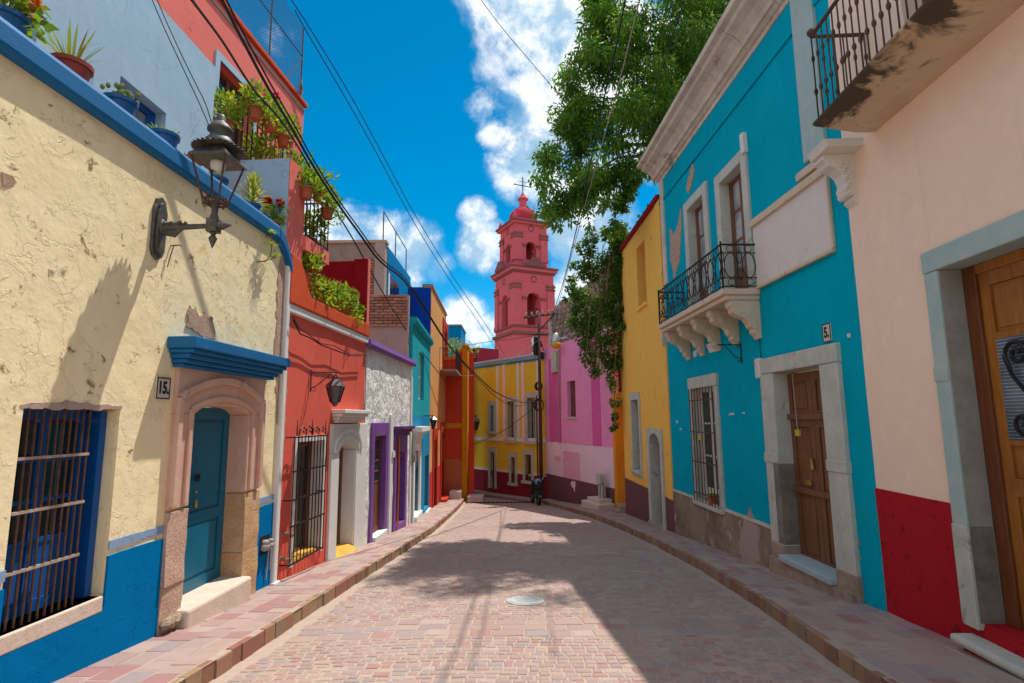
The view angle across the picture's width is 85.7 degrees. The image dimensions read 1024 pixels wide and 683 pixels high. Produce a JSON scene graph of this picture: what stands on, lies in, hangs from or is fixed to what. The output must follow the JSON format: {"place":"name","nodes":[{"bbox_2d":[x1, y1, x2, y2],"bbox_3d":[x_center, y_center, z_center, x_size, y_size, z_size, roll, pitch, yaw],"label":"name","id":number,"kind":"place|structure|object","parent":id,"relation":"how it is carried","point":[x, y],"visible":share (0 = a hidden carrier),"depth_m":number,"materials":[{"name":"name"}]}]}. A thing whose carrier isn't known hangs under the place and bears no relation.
{"place":"outdoors","nodes":[
{"label":"outdoors","id":0,"kind":"place"},
{"bbox_2d":[53,497,464,682],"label":"pavement","id":1,"kind":"structure","parent":0,"point":[208,650],"depth_m":5.77,"materials":[{"name":"pink stone"}]},
{"bbox_2d":[0,0,292,682],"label":"cream house","id":2,"kind":"structure","parent":1,"relation":"on","point":[133,511],"depth_m":5.08,"materials":[{"name":"paint"}]},
{"bbox_2d":[0,0,60,45],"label":"potted plant","id":3,"kind":"object","parent":2,"relation":"on","point":[15,14],"visible":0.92,"depth_m":4.27,"materials":[{"name":"green plant"}]},
{"bbox_2d":[0,408,106,655],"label":"window","id":4,"kind":"structure","parent":2,"relation":"in","point":[22,636],"depth_m":4.55,"materials":[{"name":"blue paint"}]},
{"bbox_2d":[35,20,103,81],"bbox_3d":[-3.888,-2.484,4.839,0.501,0.636,0.408,4,-9,-31],"label":"potted plant","id":5,"kind":"object","parent":2,"relation":"on","point":[82,68],"visible":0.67,"depth_m":4.79,"materials":[{"name":"green plant"}]},
{"bbox_2d":[100,82,140,115],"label":"potted plant","id":6,"kind":"object","parent":2,"relation":"on","point":[123,100],"visible":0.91,"depth_m":5.34,"materials":[{"name":"plant"}]},
{"bbox_2d":[124,89,155,127],"bbox_3d":[-4.502,-2.393,6.454,0.060,1.029,0.772,-1,-8,2],"label":"upper window","id":7,"kind":"structure","parent":2,"relation":"in","point":[144,114],"depth_m":6.75,"materials":[{"name":"blue paint"}]},
{"bbox_2d":[154,377,170,398],"bbox_3d":[-3.496,0.468,5.524,0.025,0.215,0.200,-1,-8,3],"label":"house number plate","id":8,"kind":"object","parent":2,"relation":"attached to","point":[162,387],"visible":1,"depth_m":5.51,"materials":[{"name":"white ceramic"}]},
{"bbox_2d":[148,122,182,147],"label":"potted plant","id":9,"kind":"object","parent":2,"relation":"on","point":[172,138],"visible":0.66,"depth_m":5.96,"materials":[{"name":"blue plant"}]},
{"bbox_2d":[167,244,181,266],"bbox_3d":[-3.463,-0.877,5.664,0.113,0.253,0.066,1,-8,-12],"label":"rusty hook","id":10,"kind":"object","parent":2,"relation":"attached to","point":[172,251],"visible":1,"depth_m":5.66,"materials":[{"name":"brown metal"}]},
{"bbox_2d":[152,0,208,124],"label":"overhead cable","id":11,"kind":"object","parent":2,"relation":"attached to","point":[180,62],"visible":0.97,"depth_m":6.36,"materials":[{"name":"black rubber"}]},
{"bbox_2d":[157,0,211,122],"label":"overhead cable","id":12,"kind":"object","parent":2,"relation":"attached to","point":[184,60],"visible":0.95,"depth_m":6.41,"materials":[{"name":"black rubber"}]},
{"bbox_2d":[184,152,201,166],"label":"potted plant","id":13,"kind":"object","parent":2,"relation":"on","point":[195,161],"visible":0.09,"depth_m":6.44,"materials":[{"name":"green plant"}]},
{"bbox_2d":[149,114,246,259],"bbox_3d":[-3.122,-1.563,5.538,0.831,1.520,0.508,-1,-8,2],"label":"wall lantern","id":14,"kind":"object","parent":2,"relation":"attached to","point":[216,149],"depth_m":5.47,"materials":[{"name":"grey metal"}]},
{"bbox_2d":[181,408,229,594],"bbox_3d":[-3.654,1.812,6.433,0.110,2.067,1.140,-1,-8,2],"label":"door","id":15,"kind":"structure","parent":2,"relation":"in","point":[202,560],"depth_m":6.61,"materials":[{"name":"teal paint"}]},
{"bbox_2d":[213,172,228,185],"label":"potted plant","id":16,"kind":"object","parent":2,"relation":"on","point":[225,180],"visible":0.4,"depth_m":6.98,"materials":[{"name":"blue plant"}]},
{"bbox_2d":[236,170,272,210],"bbox_3d":[-3.689,-2.076,7.817,0.582,0.662,0.627,-1,-8,2],"label":"potted plant","id":17,"kind":"object","parent":2,"relation":"on","point":[253,187],"visible":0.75,"depth_m":7.76,"materials":[{"name":"green plant"}]},
{"bbox_2d":[259,533,274,579],"bbox_3d":[-3.333,2.944,7.525,0.114,0.591,0.344,-1,-8,2],"label":"water meter","id":18,"kind":"object","parent":2,"relation":"attached to","point":[267,544],"visible":1,"depth_m":7.51,"materials":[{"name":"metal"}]},
{"bbox_2d":[256,229,280,261],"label":"trailing plant","id":19,"kind":"object","parent":2,"relation":"attached to","point":[271,244],"visible":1,"depth_m":7.62,"materials":[{"name":"green plant"}]},
{"bbox_2d":[260,196,290,229],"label":"potted plant","id":20,"kind":"object","parent":2,"relation":"on","point":[267,201],"visible":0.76,"depth_m":8.39,"materials":[{"name":"green plant"}]},
{"bbox_2d":[22,0,371,585],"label":"red house","id":21,"kind":"structure","parent":1,"relation":"on","point":[319,493],"depth_m":9.33,"materials":[{"name":"paint"}]},
{"bbox_2d":[217,71,244,146],"bbox_3d":[-5.132,-3.721,9.826,0.060,2.042,1.069,-1,-8,4],"label":"balcony door","id":22,"kind":"structure","parent":21,"relation":"in","point":[224,82],"depth_m":10.09,"materials":[{"name":"brown wood"}]},
{"bbox_2d":[213,86,249,129],"bbox_3d":[-4.416,-3.542,8.500,0.697,0.702,0.630,-3,-9,20],"label":"potted plant","id":23,"kind":"object","parent":21,"relation":"on","point":[227,110],"visible":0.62,"depth_m":8.44,"materials":[{"name":"green plant"}]},
{"bbox_2d":[238,77,280,125],"bbox_3d":[-3.996,-3.775,8.655,0.711,0.762,0.609,-1,-8,4],"label":"potted plant","id":24,"kind":"object","parent":21,"relation":"on","point":[255,111],"visible":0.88,"depth_m":8.60,"materials":[{"name":"green plant"}]},
{"bbox_2d":[242,130,279,159],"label":"potted plant","id":25,"kind":"object","parent":21,"relation":"on","point":[259,141],"visible":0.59,"depth_m":9.25,"materials":[{"name":"green plant"}]},
{"bbox_2d":[228,0,303,96],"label":"wire fence","id":26,"kind":"object","parent":21,"relation":"on","point":[300,87],"visible":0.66,"depth_m":11.80,"materials":[{"name":"grey metal"}]},
{"bbox_2d":[249,91,291,136],"bbox_3d":[-4.009,-3.770,9.101,0.726,0.755,0.529,-1,-8,4],"label":"potted plant","id":27,"kind":"object","parent":21,"relation":"on","point":[269,127],"visible":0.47,"depth_m":9.08,"materials":[{"name":"green plant"}]},
{"bbox_2d":[263,111,301,155],"bbox_3d":[-3.965,-3.654,9.584,0.736,0.676,0.595,-1,-8,4],"label":"potted plant","id":28,"kind":"object","parent":21,"relation":"on","point":[283,140],"visible":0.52,"depth_m":9.49,"materials":[{"name":"green plant"}]},
{"bbox_2d":[283,150,312,168],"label":"potted plant","id":29,"kind":"object","parent":21,"relation":"on","point":[296,159],"visible":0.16,"depth_m":9.76,"materials":[{"name":"green plant"}]},
{"bbox_2d":[294,441,310,552],"bbox_3d":[-3.521,2.532,8.941,0.060,1.774,0.953,-1,-8,4],"label":"window","id":30,"kind":"structure","parent":21,"relation":"in","point":[303,443],"depth_m":9.22,"materials":[{"name":"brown wood"}]},
{"bbox_2d":[296,164,325,207],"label":"potted plant","id":31,"kind":"object","parent":21,"relation":"on","point":[307,191],"visible":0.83,"depth_m":8.91,"materials":[{"name":"green plant"}]},
{"bbox_2d":[301,251,328,294],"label":"potted plant","id":32,"kind":"object","parent":21,"relation":"on","point":[310,259],"visible":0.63,"depth_m":9.22,"materials":[{"name":"green plant"}]},
{"bbox_2d":[303,207,330,245],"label":"potted plant","id":33,"kind":"object","parent":21,"relation":"on","point":[315,226],"visible":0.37,"depth_m":9.71,"materials":[{"name":"green plant"}]},
{"bbox_2d":[190,0,448,385],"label":"overhead cable","id":34,"kind":"object","parent":21,"relation":"attached to","point":[234,60],"visible":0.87,"depth_m":7.57,"materials":[{"name":"black rubber"}]},
{"bbox_2d":[304,159,339,201],"bbox_3d":[-3.263,-2.686,9.321,0.603,0.707,0.616,-1,-8,4],"label":"potted plant","id":35,"kind":"object","parent":21,"relation":"on","point":[323,190],"visible":0.35,"depth_m":9.31,"materials":[{"name":"green plant"}]},
{"bbox_2d":[310,274,336,306],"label":"potted plant","id":36,"kind":"object","parent":21,"relation":"on","point":[323,298],"visible":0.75,"depth_m":9.71,"materials":[{"name":"green plant"}]},
{"bbox_2d":[310,370,344,406],"bbox_3d":[-2.987,0.767,9.055,0.572,0.600,0.318,-4,-9,25],"label":"wall lantern","id":37,"kind":"object","parent":21,"relation":"attached to","point":[335,388],"depth_m":8.94,"materials":[{"name":"brown metal"}]},
{"bbox_2d":[312,188,344,227],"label":"potted plant","id":38,"kind":"object","parent":21,"relation":"on","point":[327,211],"visible":0.7,"depth_m":9.72,"materials":[{"name":"green plant"}]},
{"bbox_2d":[292,316,366,377],"bbox_3d":[-3.155,0.259,9.830,0.041,0.846,3.280,-1,-8,4],"label":"strung cable","id":39,"kind":"object","parent":21,"relation":"attached to","point":[316,341],"visible":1,"depth_m":9.36,"materials":[{"name":"black rubber"}]},
{"bbox_2d":[322,279,351,310],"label":"potted plant","id":40,"kind":"object","parent":21,"relation":"on","point":[339,303],"visible":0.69,"depth_m":10.38,"materials":[{"name":"green plant"}]},
{"bbox_2d":[336,447,343,544],"bbox_3d":[-3.411,2.912,10.462,0.050,1.920,0.883,-1,-8,4],"label":"door","id":41,"kind":"structure","parent":21,"relation":"in","point":[341,451],"depth_m":10.79,"materials":[{"name":"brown wood"}]},
{"bbox_2d":[332,280,363,326],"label":"potted plant","id":42,"kind":"object","parent":21,"relation":"on","point":[347,310],"visible":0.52,"depth_m":10.93,"materials":[{"name":"green plant"}]},
{"bbox_2d":[352,303,365,320],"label":"potted plant","id":43,"kind":"object","parent":21,"relation":"on","point":[361,308],"visible":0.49,"depth_m":11.54,"materials":[{"name":"green plant"}]},
{"bbox_2d":[363,339,416,544],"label":"white house","id":44,"kind":"structure","parent":1,"relation":"on","point":[388,395],"depth_m":13.22,"materials":[{"name":"paint"}]},
{"bbox_2d":[373,436,381,531],"bbox_3d":[-3.142,3.223,12.520,0.060,2.130,0.921,-1,-8,2],"label":"door","id":45,"kind":"structure","parent":44,"relation":"in","point":[377,466],"depth_m":12.77,"materials":[{"name":"purple wood"}]},
{"bbox_2d":[396,436,399,525],"bbox_3d":[-2.892,3.516,14.066,0.052,2.258,0.191,-1,-8,2],"label":"purple door","id":46,"kind":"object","parent":44,"relation":"attached to","point":[397,519],"visible":0.95,"depth_m":14.04,"materials":[{"name":"purple wood"}]},
{"bbox_2d":[368,295,433,522],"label":"turquoise house","id":47,"kind":"structure","parent":1,"relation":"on","point":[414,340],"depth_m":16.47,"materials":[{"name":"paint"}]},
{"bbox_2d":[419,355,420,398],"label":"window","id":48,"kind":"structure","parent":47,"relation":"in","point":[419,355],"depth_m":19.00,"materials":[{"name":"white paint"}]},
{"bbox_2d":[423,415,437,428],"bbox_3d":[-2.757,2.751,18.817,0.487,0.464,0.295,-3,-9,20],"label":"wall lantern","id":49,"kind":"object","parent":47,"relation":"attached to","point":[433,420],"depth_m":18.72,"materials":[{"name":"black metal"}]},
{"bbox_2d":[228,0,716,348],"label":"sky","id":50,"kind":"structure","parent":0,"point":[455,110],"materials":[{"name":"blue"}]},
{"bbox_2d":[474,489,535,502],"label":"pavement","id":51,"kind":"structure","parent":0,"point":[503,496],"depth_m":27.40,"materials":[{"name":"brown stone"}]},
{"bbox_2d":[209,497,860,682],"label":"road","id":52,"kind":"structure","parent":0,"point":[618,606],"depth_m":6.28,"materials":[{"name":"stone"}]},
{"bbox_2d":[465,501,534,502],"bbox_3d":[-0.551,7.392,25.354,3.170,0.028,0.280,0,-8,0],"label":"kerb","id":53,"kind":"object","parent":52,"relation":"on","point":[502,502],"visible":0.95,"depth_m":25.26,"materials":[{"name":"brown stone"}]},
{"bbox_2d":[506,596,544,605],"bbox_3d":[0.177,3.422,7.253,0.500,0.090,0.500,0,-8,0],"label":"manhole cover","id":54,"kind":"object","parent":52,"relation":"on","point":[525,600],"visible":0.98,"depth_m":7.22,"materials":[{"name":"grey metal"}]},
{"bbox_2d":[528,474,545,505],"bbox_3d":[0.987,6.540,24.472,0.774,1.348,1.531,5,-10,-33],"label":"motor scooter","id":55,"kind":"object","parent":52,"relation":"on","point":[536,493],"visible":1,"depth_m":24.17,"materials":[{"name":"black rubber"}]},
{"bbox_2d":[523,309,557,498],"bbox_3d":[1.425,2.939,26.190,1.711,9.047,0.390,0,-8,0],"label":"utility pole","id":56,"kind":"object","parent":52,"relation":"on","point":[536,348],"visible":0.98,"depth_m":26.21,"materials":[{"name":"brown wood"}]},
{"bbox_2d":[221,0,538,402],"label":"overhead cable","id":57,"kind":"object","parent":56,"relation":"attached to","point":[288,122],"visible":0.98,"depth_m":7.71,"materials":[{"name":"black rubber"}]},
{"bbox_2d":[225,0,537,405],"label":"overhead cable","id":58,"kind":"object","parent":56,"relation":"attached to","point":[244,35],"visible":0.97,"depth_m":7.72,"materials":[{"name":"black rubber"}]},
{"bbox_2d":[456,338,540,375],"bbox_3d":[-0.842,0.734,26.510,4.647,1.824,0.019,-1,-8,4],"label":"overhead cable","id":59,"kind":"object","parent":56,"relation":"attached to","point":[503,364],"visible":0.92,"depth_m":26.44,"materials":[{"name":"black rubber"}]},
{"bbox_2d":[469,334,540,344],"bbox_3d":[-0.318,-0.105,26.988,3.839,0.365,0.023,-3,-8,17],"label":"overhead cable","id":60,"kind":"object","parent":56,"relation":"attached to","point":[507,339],"visible":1,"depth_m":26.95,"materials":[{"name":"black rubber"}]},
{"bbox_2d":[472,400,540,444],"bbox_3d":[-0.270,3.865,26.299,3.508,2.119,0.027,-3,-8,17],"label":"overhead cable","id":61,"kind":"object","parent":56,"relation":"attached to","point":[511,425],"visible":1,"depth_m":26.19,"materials":[{"name":"black rubber"}]},
{"bbox_2d":[550,0,625,321],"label":"overhead cable","id":62,"kind":"object","parent":56,"relation":"attached to","point":[595,137],"visible":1,"depth_m":10.90,"materials":[{"name":"black rubber"}]},
{"bbox_2d":[552,0,639,326],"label":"overhead cable","id":63,"kind":"object","parent":56,"relation":"attached to","point":[604,135],"visible":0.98,"depth_m":11.40,"materials":[{"name":"black rubber"}]},
{"bbox_2d":[603,0,684,247],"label":"overhead cable","id":64,"kind":"object","parent":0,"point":[653,95],"visible":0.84,"depth_m":11.41,"materials":[{"name":"black rubber"}]},
{"bbox_2d":[541,499,1023,682],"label":"pavement","id":65,"kind":"structure","parent":0,"point":[862,643],"depth_m":5.60,"materials":[{"name":"pink stone"}]},
{"bbox_2d":[581,473,614,509],"bbox_3d":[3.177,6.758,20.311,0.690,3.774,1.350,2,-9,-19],"label":"stone stele","id":66,"kind":"object","parent":65,"relation":"on","point":[600,501],"visible":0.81,"depth_m":20.28,"materials":[{"name":"beige stone"}]},
{"bbox_2d":[637,0,886,610],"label":"teal house","id":67,"kind":"structure","parent":65,"relation":"on","point":[756,232],"depth_m":8.60,"materials":[{"name":"paint"}]},
{"bbox_2d":[561,149,679,432],"bbox_3d":[3.821,-0.971,16.188,2.320,7.328,8.424,1,-8,-13],"label":"creeper","id":68,"kind":"object","parent":67,"relation":"attached to","point":[611,263],"visible":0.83,"depth_m":18.86,"materials":[{"name":"green plant"}]},
{"bbox_2d":[695,204,707,300],"bbox_3d":[4.044,-1.720,11.420,0.060,2.413,0.883,0,-8,-2],"label":"french window","id":69,"kind":"structure","parent":67,"relation":"in","point":[699,211],"depth_m":11.73,"materials":[{"name":"brown wood"}]},
{"bbox_2d":[699,387,719,502],"bbox_3d":[4.050,2.049,11.063,0.060,2.246,1.177,0,-8,-2],"label":"window","id":70,"kind":"structure","parent":67,"relation":"in","point":[715,482],"depth_m":11.33,"materials":[{"name":"grey glass"}]},
{"bbox_2d":[717,343,741,362],"bbox_3d":[3.735,0.196,9.472,0.411,0.340,0.022,0,-8,-2],"label":"iron bracket","id":71,"kind":"object","parent":67,"relation":"attached to","point":[740,358],"visible":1,"depth_m":9.47,"materials":[{"name":"black metal"}]},
{"bbox_2d":[728,172,748,287],"bbox_3d":[4.104,-1.885,9.724,0.060,2.262,0.896,0,-8,-2],"label":"french window","id":72,"kind":"structure","parent":67,"relation":"in","point":[735,187],"depth_m":9.97,"materials":[{"name":"brown wood"}]},
{"bbox_2d":[753,339,762,378],"bbox_3d":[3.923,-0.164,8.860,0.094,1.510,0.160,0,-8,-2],"label":"intercom box","id":73,"kind":"object","parent":67,"relation":"attached to","point":[756,363],"visible":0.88,"depth_m":8.75,"materials":[{"name":"white plastic"}]},
{"bbox_2d":[787,370,835,567],"bbox_3d":[4.188,1.702,7.579,0.110,2.593,1.204,0,-8,-2],"label":"door","id":74,"kind":"structure","parent":67,"relation":"in","point":[812,489],"depth_m":7.72,"materials":[{"name":"brown wood"}]},
{"bbox_2d":[792,371,800,435],"bbox_3d":[4.091,0.852,7.971,0.030,1.010,0.100,0,-8,-2],"label":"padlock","id":75,"kind":"object","parent":74,"relation":"hanging from","point":[797,432],"visible":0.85,"depth_m":7.94,"materials":[{"name":"gold metal"}]},
{"bbox_2d":[821,323,831,342],"bbox_3d":[4.024,-0.112,7.051,0.025,0.235,0.170,0,-8,-2],"label":"house number plate","id":76,"kind":"object","parent":67,"relation":"attached to","point":[826,332],"visible":1,"depth_m":7.04,"materials":[{"name":"white ceramic"}]},
{"bbox_2d":[806,0,1023,678],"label":"peach house","id":77,"kind":"structure","parent":65,"relation":"on","point":[920,162],"depth_m":5.06,"materials":[{"name":"paint"}]},
{"bbox_2d":[978,260,1023,624],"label":"door","id":78,"kind":"structure","parent":77,"relation":"in","point":[1002,288],"depth_m":4.63,"materials":[{"name":"brown wood"}]},
{"label":"ground","id":79,"kind":"structure","parent":0,"visible":0},
{"bbox_2d":[303,211,410,445],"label":"brick house","id":80,"kind":"structure","parent":79,"relation":"on","point":[390,282],"depth_m":17.80,"materials":[{"name":"paint"}]},
{"bbox_2d":[390,276,398,294],"bbox_3d":[-4.061,-1.694,18.999,0.030,0.800,1.461,0,-8,0],"label":"window","id":81,"kind":"structure","parent":80,"relation":"in","point":[394,287],"depth_m":18.86,"materials":[{"name":"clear glass"}]},
{"bbox_2d":[300,284,460,507],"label":"apricot house","id":82,"kind":"structure","parent":79,"relation":"on","point":[427,294],"depth_m":23.03,"materials":[{"name":"paint"}]},
{"bbox_2d":[444,345,483,501],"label":"orange end house","id":83,"kind":"structure","parent":79,"relation":"on","point":[459,437],"depth_m":27.05,"materials":[{"name":"paint"}]},
{"bbox_2d":[444,337,478,355],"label":"potted plant","id":84,"kind":"object","parent":83,"relation":"on","point":[453,343],"visible":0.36,"depth_m":28.64,"materials":[{"name":"green plant"}]},
{"bbox_2d":[474,415,479,432],"bbox_3d":[-1.889,4.167,27.894,0.590,0.922,0.416,0,-8,0],"label":"wall lantern","id":85,"kind":"object","parent":83,"relation":"attached to","point":[476,422],"depth_m":27.78,"materials":[{"name":"black metal"}]},
{"bbox_2d":[471,347,546,498],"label":"yellow house","id":86,"kind":"structure","parent":79,"relation":"on","point":[505,461],"depth_m":28.69,"materials":[{"name":"paint"}]},
{"bbox_2d":[295,10,500,357],"bbox_3d":[-2.573,-3.019,20.811,0.023,5.555,19.467,-2,-8,12],"label":"overhead cable","id":87,"kind":"object","parent":86,"relation":"attached to","point":[381,162],"visible":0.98,"depth_m":15.43,"materials":[{"name":"black rubber"}]},
{"bbox_2d":[291,0,505,356],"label":"overhead cable","id":88,"kind":"object","parent":86,"relation":"attached to","point":[383,155],"visible":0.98,"depth_m":15.30,"materials":[{"name":"black rubber"}]},
{"bbox_2d":[444,324,465,355],"bbox_3d":[-3.585,2.786,32.435,1.524,7.162,3.100,0,-8,0],"label":"blue roof hut","id":89,"kind":"object","parent":86,"relation":"on","point":[456,331],"visible":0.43,"depth_m":31.39,"materials":[{"name":"paint"}]},
{"bbox_2d":[493,452,493,487],"bbox_3d":[-0.887,6.855,29.456,0.050,1.872,0.404,6,-10,-38],"label":"door","id":90,"kind":"structure","parent":86,"relation":"in","point":[493,452],"depth_m":29.54,"materials":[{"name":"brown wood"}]},
{"bbox_2d":[510,401,513,437],"bbox_3d":[0.089,4.078,28.532,0.060,1.963,0.582,6,-10,-38],"label":"window","id":91,"kind":"structure","parent":86,"relation":"in","point":[511,402],"depth_m":28.62,"materials":[{"name":"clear glass"}]},
{"bbox_2d":[513,457,514,481],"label":"window","id":92,"kind":"structure","parent":86,"relation":"in","point":[513,457],"depth_m":28.15,"materials":[{"name":"brown wood"}]},
{"bbox_2d":[527,455,530,479],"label":"window","id":93,"kind":"structure","parent":86,"relation":"in","point":[528,456],"depth_m":27.27,"materials":[{"name":"brown wood"}]},
{"bbox_2d":[530,398,534,437],"bbox_3d":[1.097,3.848,27.273,0.060,2.120,0.608,6,-10,-38],"label":"window","id":94,"kind":"structure","parent":86,"relation":"in","point":[532,413],"depth_m":27.35,"materials":[{"name":"clear glass"}]},
{"bbox_2d":[490,177,558,399],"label":"church tower","id":95,"kind":"structure","parent":79,"relation":"on","point":[522,277],"depth_m":55.79,"materials":[{"name":"pink paint"}]},
{"bbox_2d":[544,328,618,503],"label":"pink house","id":96,"kind":"structure","parent":79,"relation":"on","point":[579,440],"depth_m":23.26,"materials":[{"name":"paint"}]},
{"bbox_2d":[552,333,571,348],"bbox_3d":[2.648,0.033,24.921,1.786,0.800,0.386,2,-8,-15],"label":"street lamp","id":97,"kind":"object","parent":96,"relation":"attached to","point":[556,339],"visible":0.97,"depth_m":24.62,"materials":[{"name":"glass"}]},
{"bbox_2d":[548,274,621,392],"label":"stone wall","id":98,"kind":"structure","parent":79,"relation":"on","point":[559,325],"depth_m":26.69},
{"bbox_2d":[612,392,625,512],"bbox_3d":[3.921,4.743,19.270,0.960,5.857,2.000,0,-8,0],"label":"orange gateway","id":99,"kind":"object","parent":79,"relation":"on","point":[619,467],"visible":0.2,"depth_m":19.81,"materials":[{"name":"paint"}]},
{"bbox_2d":[525,0,729,240],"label":"leafy tree","id":100,"kind":"object","parent":79,"relation":"on","point":[572,129],"visible":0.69,"depth_m":15.51,"materials":[{"name":"green plant"}]},
{"bbox_2d":[481,0,580,119],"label":"overhead cable","id":101,"kind":"object","parent":100,"relation":"attached to","point":[523,53],"visible":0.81,"depth_m":15.79,"materials":[{"name":"black rubber"}]},
{"bbox_2d":[618,194,674,532],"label":"yellow house","id":102,"kind":"structure","parent":79,"relation":"on","point":[649,486],"depth_m":15.47,"materials":[{"name":"paint"}]},
{"bbox_2d":[658,443,661,510],"bbox_3d":[4.049,3.565,14.489,0.050,2.370,1.007,0,-8,-1],"label":"door","id":103,"kind":"structure","parent":102,"relation":"in","point":[658,443],"depth_m":14.93,"materials":[{"name":"brown wood"}]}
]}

